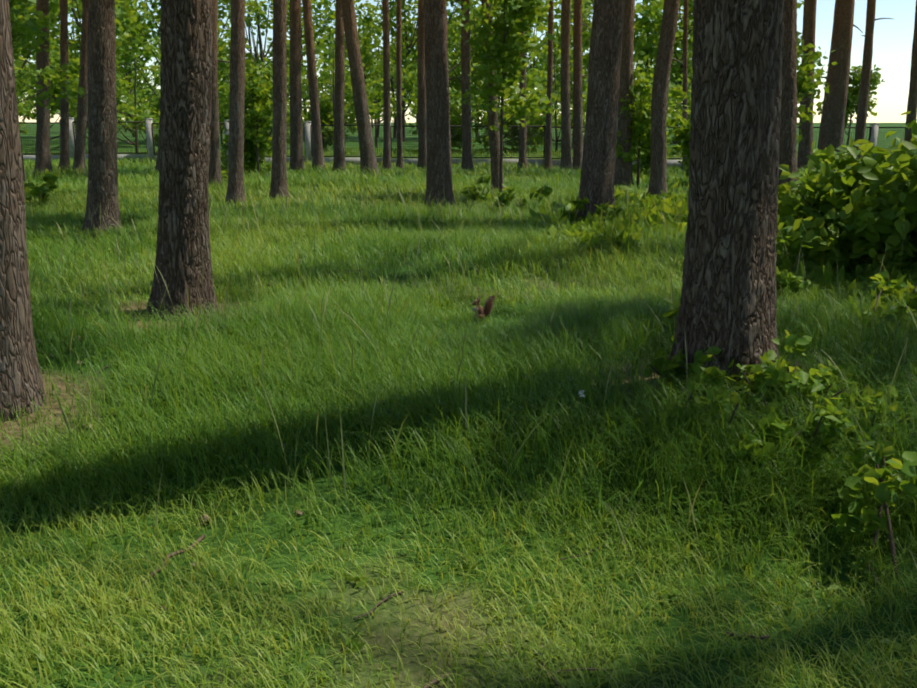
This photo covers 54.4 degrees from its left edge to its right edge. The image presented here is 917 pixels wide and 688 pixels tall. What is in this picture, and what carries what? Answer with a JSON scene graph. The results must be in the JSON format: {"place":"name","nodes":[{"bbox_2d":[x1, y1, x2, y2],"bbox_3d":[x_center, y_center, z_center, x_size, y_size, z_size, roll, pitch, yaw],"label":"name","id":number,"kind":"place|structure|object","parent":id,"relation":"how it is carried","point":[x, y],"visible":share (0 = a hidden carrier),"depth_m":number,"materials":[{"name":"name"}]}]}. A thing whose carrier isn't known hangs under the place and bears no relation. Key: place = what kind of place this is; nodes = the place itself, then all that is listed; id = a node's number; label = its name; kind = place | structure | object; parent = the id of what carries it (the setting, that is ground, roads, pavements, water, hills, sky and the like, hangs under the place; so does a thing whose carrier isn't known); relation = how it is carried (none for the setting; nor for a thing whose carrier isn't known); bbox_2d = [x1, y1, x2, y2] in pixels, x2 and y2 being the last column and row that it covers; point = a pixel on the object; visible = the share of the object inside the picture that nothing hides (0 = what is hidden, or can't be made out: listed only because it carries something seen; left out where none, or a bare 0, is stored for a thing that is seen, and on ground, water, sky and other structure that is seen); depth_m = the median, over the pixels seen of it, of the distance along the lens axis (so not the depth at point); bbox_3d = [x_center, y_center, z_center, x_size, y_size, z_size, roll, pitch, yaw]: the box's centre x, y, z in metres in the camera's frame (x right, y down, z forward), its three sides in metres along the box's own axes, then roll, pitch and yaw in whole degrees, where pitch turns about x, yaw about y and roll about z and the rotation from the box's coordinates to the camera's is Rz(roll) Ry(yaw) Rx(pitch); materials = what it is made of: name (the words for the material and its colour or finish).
{"place":"outdoors","nodes":[
{"label":"outdoors","id":0,"kind":"place"},
{"bbox_2d":[26,170,779,229],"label":"grass","id":1,"kind":"structure","parent":0,"point":[566,190],"depth_m":16.57,"materials":[{"name":"green plant"}]},
{"bbox_2d":[22,146,836,189],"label":"grass","id":2,"kind":"structure","parent":0,"point":[568,173],"depth_m":27.25,"materials":[{"name":"green plant"}]},
{"bbox_2d":[0,123,916,687],"bbox_3d":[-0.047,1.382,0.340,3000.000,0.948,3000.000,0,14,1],"label":"ground","id":3,"kind":"structure","parent":0,"point":[394,627],"depth_m":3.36,"materials":[{"name":"green plant"}]},
{"bbox_2d":[11,252,675,565],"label":"dry forest leaves","id":4,"kind":"object","parent":3,"relation":"on","point":[300,512],"visible":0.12,"depth_m":4.35,"materials":[{"name":"brown plant"}]},
{"bbox_2d":[23,118,879,167],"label":"concrete fence posts","id":5,"kind":"object","parent":3,"relation":"on","point":[555,163],"visible":0.29,"depth_m":33.54,"materials":[{"name":"grey concrete"}]},
{"bbox_2d":[19,121,916,158],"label":"fence panels","id":6,"kind":"object","parent":5,"relation":"attached to","point":[326,145],"visible":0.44,"depth_m":33.48,"materials":[{"name":"metal"}]},
{"bbox_2d":[0,0,916,421],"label":"pine","id":7,"kind":"object","parent":3,"relation":"on","point":[744,108],"depth_m":10.76,"materials":[{"name":"brown plant"}]},
{"bbox_2d":[0,273,916,475],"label":"grass","id":8,"kind":"structure","parent":3,"relation":"on","point":[301,339],"depth_m":5.21,"materials":[{"name":"green plant"}]},
{"bbox_2d":[0,180,916,653],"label":"ground cover leaves","id":9,"kind":"object","parent":3,"relation":"on","point":[670,210],"visible":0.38,"depth_m":9.23,"materials":[{"name":"green plant"}]},
{"bbox_2d":[0,173,916,676],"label":"grass seed stalks","id":10,"kind":"object","parent":3,"relation":"on","point":[418,209],"depth_m":5.37,"materials":[{"name":"green plant"}]},
{"bbox_2d":[9,0,916,540],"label":"foliage","id":11,"kind":"object","parent":3,"relation":"on","point":[865,208],"visible":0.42,"depth_m":17.38,"materials":[{"name":"green plant"}]},
{"bbox_2d":[13,0,916,574],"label":"shrub and tree wood","id":12,"kind":"object","parent":3,"relation":"on","point":[557,140],"visible":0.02,"depth_m":45.34,"materials":[{"name":"brown plant"}]},
{"bbox_2d":[35,262,907,687],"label":"twigs","id":13,"kind":"object","parent":3,"relation":"on","point":[403,592],"visible":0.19,"depth_m":3.34,"materials":[{"name":"brown wood"}]},
{"bbox_2d":[472,295,495,321],"bbox_3d":[0.183,-0.260,6.439,0.187,0.197,0.086,-5,15,-19],"label":"squirrel","id":14,"kind":"object","parent":3,"relation":"on","point":[488,307],"visible":0.81,"depth_m":6.42,"materials":[{"name":"fur"}]},
{"bbox_2d":[574,390,584,450],"bbox_3d":[0.536,0.372,3.972,0.043,0.346,0.035,0,14,1],"label":"dandelion clock","id":15,"kind":"object","parent":3,"relation":"on","point":[582,395],"visible":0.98,"depth_m":3.95,"materials":[{"name":"white plant"}]},
{"bbox_2d":[18,0,916,122],"label":"sky","id":16,"kind":"structure","parent":0,"point":[892,38],"materials":[{"name":"white"}]},
{"bbox_2d":[26,206,916,304],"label":"grass","id":17,"kind":"structure","parent":0,"point":[471,233],"depth_m":9.02,"materials":[{"name":"green plant"}]}
]}

